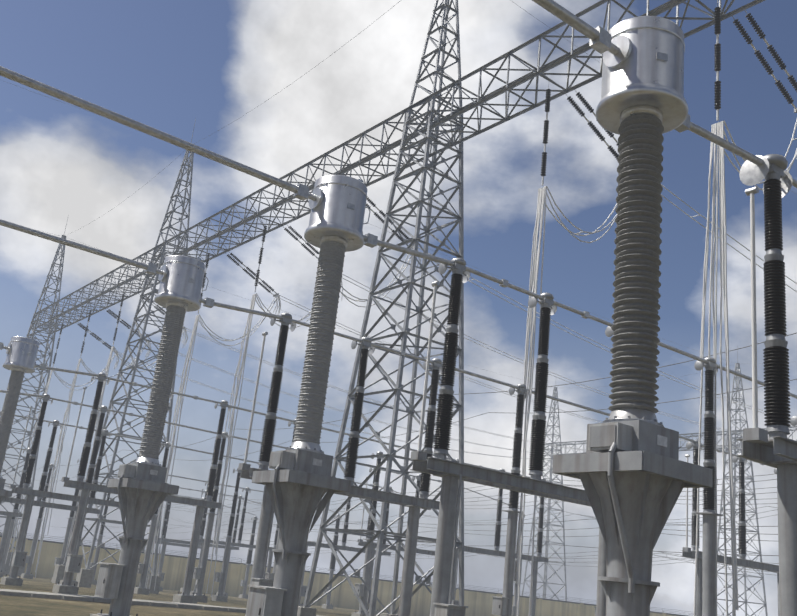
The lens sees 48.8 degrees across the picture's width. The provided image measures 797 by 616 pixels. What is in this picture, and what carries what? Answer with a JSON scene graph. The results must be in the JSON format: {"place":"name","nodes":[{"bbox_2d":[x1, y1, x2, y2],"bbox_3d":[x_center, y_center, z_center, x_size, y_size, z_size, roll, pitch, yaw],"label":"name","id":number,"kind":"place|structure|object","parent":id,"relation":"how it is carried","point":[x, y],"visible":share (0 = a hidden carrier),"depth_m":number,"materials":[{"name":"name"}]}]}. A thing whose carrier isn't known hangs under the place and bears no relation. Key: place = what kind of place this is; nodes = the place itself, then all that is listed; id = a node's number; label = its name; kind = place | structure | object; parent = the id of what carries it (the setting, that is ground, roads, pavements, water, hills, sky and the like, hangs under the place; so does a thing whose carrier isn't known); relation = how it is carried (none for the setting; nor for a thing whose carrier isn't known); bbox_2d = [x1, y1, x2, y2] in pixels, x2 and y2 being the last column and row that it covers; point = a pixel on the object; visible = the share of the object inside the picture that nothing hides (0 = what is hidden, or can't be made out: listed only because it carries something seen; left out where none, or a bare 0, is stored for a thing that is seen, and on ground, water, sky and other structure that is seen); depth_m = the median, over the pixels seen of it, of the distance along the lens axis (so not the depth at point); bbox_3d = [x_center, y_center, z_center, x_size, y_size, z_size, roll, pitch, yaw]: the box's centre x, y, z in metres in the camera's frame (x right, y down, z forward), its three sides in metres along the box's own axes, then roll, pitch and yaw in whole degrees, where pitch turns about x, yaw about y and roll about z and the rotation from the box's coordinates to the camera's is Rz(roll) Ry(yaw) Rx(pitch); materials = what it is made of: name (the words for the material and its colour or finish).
{"place":"outdoors","nodes":[
{"label":"outdoors","id":0,"kind":"place"},
{"bbox_2d":[0,336,46,503],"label":"current transformer","id":1,"kind":"object","parent":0,"point":[21,356],"visible":1,"depth_m":32.39,"materials":[{"name":"metal"}]},
{"bbox_2d":[0,394,145,585],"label":"isolator","id":2,"kind":"object","parent":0,"point":[19,558],"visible":0.73,"depth_m":39.05,"materials":[{"name":"metal"}]},
{"bbox_2d":[0,574,397,615],"bbox_3d":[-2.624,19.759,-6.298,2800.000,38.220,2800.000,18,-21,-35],"label":"ground","id":3,"kind":"structure","parent":0,"point":[19,606],"depth_m":28.59,"materials":[{"name":"brown soil"}]},
{"bbox_2d":[0,469,22,574],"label":"bus post","id":4,"kind":"object","parent":3,"relation":"on","point":[7,544],"visible":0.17,"depth_m":69.96,"materials":[{"name":"metal"}]},
{"bbox_2d":[0,446,30,576],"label":"isolator","id":5,"kind":"object","parent":3,"relation":"on","point":[10,515],"visible":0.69,"depth_m":57.45,"materials":[{"name":"metal"}]},
{"bbox_2d":[0,215,68,575],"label":"gantry column","id":6,"kind":"structure","parent":3,"relation":"on","point":[7,567],"depth_m":80.53,"materials":[{"name":"metal"}]},
{"bbox_2d":[21,464,55,578],"bbox_3d":[-26.686,15.717,65.243,0.803,8.334,0.672,18,-21,-35],"label":"bus post","id":7,"kind":"object","parent":3,"relation":"on","point":[29,561],"visible":0.73,"depth_m":64.80,"materials":[{"name":"metal"}]},
{"bbox_2d":[0,410,110,586],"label":"isolator","id":8,"kind":"object","parent":3,"relation":"on","point":[38,501],"visible":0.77,"depth_m":46.36,"materials":[{"name":"metal"}]},
{"bbox_2d":[51,459,87,581],"bbox_3d":[-22.357,14.357,59.909,0.803,8.334,0.672,18,-21,-35],"label":"bus post","id":9,"kind":"object","parent":3,"relation":"on","point":[59,561],"visible":0.38,"depth_m":59.50,"materials":[{"name":"metal"}]},
{"bbox_2d":[89,493,110,584],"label":"bus post","id":10,"kind":"object","parent":3,"relation":"on","point":[96,557],"visible":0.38,"depth_m":67.44,"materials":[{"name":"grey metal"}]},
{"bbox_2d":[52,119,195,593],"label":"gantry column","id":11,"kind":"structure","parent":3,"relation":"on","point":[84,577],"depth_m":56.95,"materials":[{"name":"metal"}]},
{"bbox_2d":[52,373,230,603],"bbox_3d":[-9.999,7.179,34.873,6.560,8.334,0.896,18,-21,-35],"label":"isolator","id":12,"kind":"object","parent":3,"relation":"on","point":[73,562],"visible":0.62,"depth_m":34.31,"materials":[{"name":"metal"}]},
{"bbox_2d":[90,255,214,615],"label":"current transformer","id":13,"kind":"object","parent":3,"relation":"on","point":[142,487],"visible":1,"depth_m":20.67,"materials":[{"name":"metal"}]},
{"bbox_2d":[134,442,170,594],"bbox_3d":[-13.700,11.645,49.239,0.803,8.334,0.672,18,-21,-35],"label":"bus post","id":14,"kind":"object","parent":3,"relation":"on","point":[142,571],"visible":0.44,"depth_m":48.56,"materials":[{"name":"metal"}]},
{"bbox_2d":[0,412,241,459],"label":"bus tube","id":15,"kind":"object","parent":14,"relation":"attached to","point":[165,444],"visible":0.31,"depth_m":50.81,"materials":[{"name":"metal"}]},
{"bbox_2d":[0,589,320,615],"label":"cable trench","id":16,"kind":"object","parent":3,"relation":"on","point":[22,593],"visible":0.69,"depth_m":29.69,"materials":[{"name":"concrete"}]},
{"bbox_2d":[123,495,203,591],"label":"isolator","id":17,"kind":"object","parent":3,"relation":"on","point":[181,545],"visible":0.1,"depth_m":78.50,"materials":[{"name":"metal"}]},
{"bbox_2d":[155,484,243,596],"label":"isolator","id":18,"kind":"object","parent":3,"relation":"on","point":[162,556],"visible":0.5,"depth_m":71.76,"materials":[{"name":"metal"}]},
{"bbox_2d":[190,432,228,602],"bbox_3d":[-9.373,10.295,43.903,0.803,8.334,0.672,18,-21,-35],"label":"bus post","id":19,"kind":"object","parent":3,"relation":"on","point":[199,574],"visible":0.73,"depth_m":43.50,"materials":[{"name":"metal"}]},
{"bbox_2d":[0,390,286,448],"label":"bus tube","id":20,"kind":"object","parent":19,"relation":"attached to","point":[26,394],"visible":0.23,"depth_m":44.01,"materials":[{"name":"metal"}]},
{"bbox_2d":[211,468,240,601],"bbox_3d":[-9.989,13.237,51.858,0.803,7.734,0.672,18,-21,-35],"label":"bus post","id":21,"kind":"object","parent":3,"relation":"on","point":[220,579],"visible":0.98,"depth_m":51.44,"materials":[{"name":"metal"}]},
{"bbox_2d":[190,482,278,593],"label":"isolator","id":22,"kind":"object","parent":3,"relation":"on","point":[240,544],"visible":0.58,"depth_m":67.39,"materials":[{"name":"metal"}]},
{"bbox_2d":[239,516,257,598],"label":"support column","id":23,"kind":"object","parent":3,"relation":"on","point":[243,583],"visible":0.94,"depth_m":82.51,"materials":[{"name":"metal"}]},
{"bbox_2d":[265,418,296,579],"bbox_3d":[-5.046,8.950,38.564,0.803,8.334,0.672,18,-21,-35],"label":"bus post","id":24,"kind":"object","parent":3,"relation":"on","point":[269,575],"visible":0.15,"depth_m":37.98,"materials":[{"name":"metal"}]},
{"bbox_2d":[46,366,379,442],"bbox_3d":[-17.609,0.645,30.339,43.000,0.576,0.136,18,-21,-35],"label":"bus tube","id":25,"kind":"object","parent":24,"relation":"on","point":[97,375],"visible":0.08,"depth_m":38.09,"materials":[{"name":"metal"}]},
{"bbox_2d":[246,175,377,615],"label":"current transformer","id":26,"kind":"object","parent":3,"relation":"on","point":[299,481],"visible":1,"depth_m":15.40,"materials":[{"name":"ceramic"}]},
{"bbox_2d":[322,514,341,608],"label":"support column","id":27,"kind":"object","parent":3,"relation":"on","point":[327,605],"visible":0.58,"depth_m":71.81,"materials":[{"name":"metal"}]},
{"bbox_2d":[238,313,441,615],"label":"isolator","id":28,"kind":"object","parent":3,"relation":"on","point":[415,505],"visible":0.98,"depth_m":24.47,"materials":[{"name":"metal"}]},
{"bbox_2d":[298,482,393,615],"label":"isolator","id":29,"kind":"object","parent":3,"relation":"on","point":[339,547],"visible":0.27,"depth_m":56.74,"materials":[{"name":"metal"}]},
{"bbox_2d":[242,459,407,495],"bbox_3d":[-2.899,11.785,57.846,17.003,0.943,0.100,18,-21,-35],"label":"bus tube","id":30,"kind":"object","parent":29,"relation":"attached to","point":[258,462],"visible":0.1,"depth_m":53.60,"materials":[{"name":"metal"}]},
{"bbox_2d":[0,530,722,615],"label":"boundary wall","id":31,"kind":"structure","parent":3,"relation":"on","point":[477,603],"depth_m":88.78,"materials":[{"name":"paint"}]},
{"bbox_2d":[351,451,384,615],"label":"bus post","id":32,"kind":"object","parent":3,"relation":"on","point":[362,590],"visible":0.67,"depth_m":40.76,"materials":[{"name":"metal"}]},
{"bbox_2d":[297,0,463,615],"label":"gantry column","id":33,"kind":"structure","parent":3,"relation":"on","point":[382,526],"depth_m":35.78,"materials":[{"name":"metal"}]},
{"bbox_2d":[33,0,764,334],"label":"gantry beam","id":34,"kind":"structure","parent":33,"relation":"attached to","point":[482,100],"depth_m":40.12,"materials":[{"name":"metal"}]},
{"bbox_2d":[5,0,796,615],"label":"power lines","id":35,"kind":"object","parent":34,"relation":"hanging from","point":[717,164],"visible":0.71,"depth_m":30.64,"materials":[{"name":"metal"}]},
{"bbox_2d":[4,0,795,387],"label":"earth wires","id":36,"kind":"object","parent":33,"relation":"attached to","point":[366,222],"visible":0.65,"depth_m":68.99,"materials":[{"name":"grey metal"}]},
{"bbox_2d":[357,468,458,611],"bbox_3d":[0.797,13.850,51.137,7.560,8.334,0.896,18,-21,-35],"label":"isolator","id":37,"kind":"object","parent":3,"relation":"on","point":[360,541],"visible":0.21,"depth_m":49.94,"materials":[{"name":"metal"}]},
{"bbox_2d":[333,458,519,508],"bbox_3d":[1.426,10.456,52.503,17.003,0.971,0.100,18,-21,-35],"label":"bus tube","id":38,"kind":"object","parent":37,"relation":"attached to","point":[464,488],"visible":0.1,"depth_m":55.18,"materials":[{"name":"metal"}]},
{"bbox_2d":[448,459,549,615],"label":"isolator","id":39,"kind":"object","parent":3,"relation":"on","point":[536,559],"visible":0.46,"depth_m":46.54,"materials":[{"name":"metal"}]},
{"bbox_2d":[383,442,455,460],"bbox_3d":[5.750,9.135,47.157,17.003,1.003,0.100,18,-21,-35],"label":"bus tube","id":40,"kind":"object","parent":39,"relation":"attached to","point":[398,446],"depth_m":43.24,"materials":[{"name":"metal"}]},
{"bbox_2d":[492,384,528,615],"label":"bus post","id":41,"kind":"object","parent":3,"relation":"on","point":[502,606],"visible":0.92,"depth_m":27.61,"materials":[{"name":"metal"}]},
{"bbox_2d":[0,219,609,415],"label":"bus tube","id":42,"kind":"object","parent":41,"relation":"attached to","point":[27,230],"visible":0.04,"depth_m":21.37,"materials":[{"name":"metal"}]},
{"bbox_2d":[410,258,613,615],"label":"isolator","id":43,"kind":"object","parent":3,"relation":"on","point":[452,474],"visible":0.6,"depth_m":17.89,"materials":[{"name":"metal"}]},
{"bbox_2d":[511,511,524,615],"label":"support column","id":44,"kind":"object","parent":3,"relation":"on","point":[515,598],"visible":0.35,"depth_m":55.82,"materials":[{"name":"metal"}]},
{"bbox_2d":[521,386,566,600],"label":"gantry column","id":45,"kind":"structure","parent":3,"relation":"on","point":[545,579],"depth_m":118.25,"materials":[{"name":"metal"}]},
{"bbox_2d":[552,16,712,615],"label":"current transformer","id":46,"kind":"object","parent":3,"relation":"on","point":[632,472],"visible":1,"depth_m":10.15,"materials":[{"name":"ceramic"}]},
{"bbox_2d":[694,357,723,615],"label":"bus post","id":47,"kind":"object","parent":3,"relation":"on","point":[708,513],"visible":0.88,"depth_m":22.41,"materials":[{"name":"metal"}]},
{"bbox_2d":[0,66,796,398],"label":"bus tube","id":48,"kind":"object","parent":47,"relation":"attached to","point":[108,114],"visible":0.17,"depth_m":14.95,"materials":[{"name":"metal"}]},
{"bbox_2d":[682,440,779,615],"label":"isolator","id":49,"kind":"object","parent":3,"relation":"on","point":[742,561],"visible":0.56,"depth_m":34.60,"materials":[{"name":"metal"}]},
{"bbox_2d":[679,435,694,441],"bbox_3d":[14.391,6.569,36.442,17.003,1.009,0.100,18,-21,-35],"label":"bus tube","id":50,"kind":"object","parent":49,"relation":"attached to","point":[687,439],"depth_m":34.18,"materials":[{"name":"metal"}]},
{"bbox_2d":[717,345,767,615],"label":"gantry column","id":51,"kind":"structure","parent":3,"relation":"on","point":[736,411],"depth_m":97.05,"materials":[{"name":"metal"}]},
{"bbox_2d":[548,426,796,455],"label":"gantry beam","id":52,"kind":"structure","parent":51,"relation":"attached to","point":[682,449],"depth_m":104.12,"materials":[{"name":"metal"}]},
{"bbox_2d":[736,154,796,615],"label":"isolator","id":53,"kind":"object","parent":3,"relation":"on","point":[776,448],"visible":1,"depth_m":12.05,"materials":[{"name":"ceramic"}]},
{"bbox_2d":[790,416,796,425],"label":"bus post","id":54,"kind":"object","parent":3,"relation":"on","point":[793,420],"visible":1,"depth_m":26.04,"materials":[{"name":"metal"}]},
{"bbox_2d":[168,474,334,511],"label":"bus tube","id":55,"kind":"object","parent":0,"point":[203,481],"visible":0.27,"depth_m":65.68,"materials":[{"name":"grey metal"}]},
{"bbox_2d":[0,0,796,615],"label":"sky","id":56,"kind":"structure","parent":0,"point":[165,66],"materials":[{"name":"blue"}]},
{"bbox_3d":[12.205,4.090,17.051,0.803,8.334,0.672,18,-21,-35],"label":"busbar post","id":57,"kind":"object","parent":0,"visible":0},
{"bbox_2d":[532,0,769,166],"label":"bus tube","id":58,"kind":"object","parent":57,"relation":"attached to","point":[560,12],"visible":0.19,"depth_m":10.78,"materials":[{"name":"metal"}]}
]}

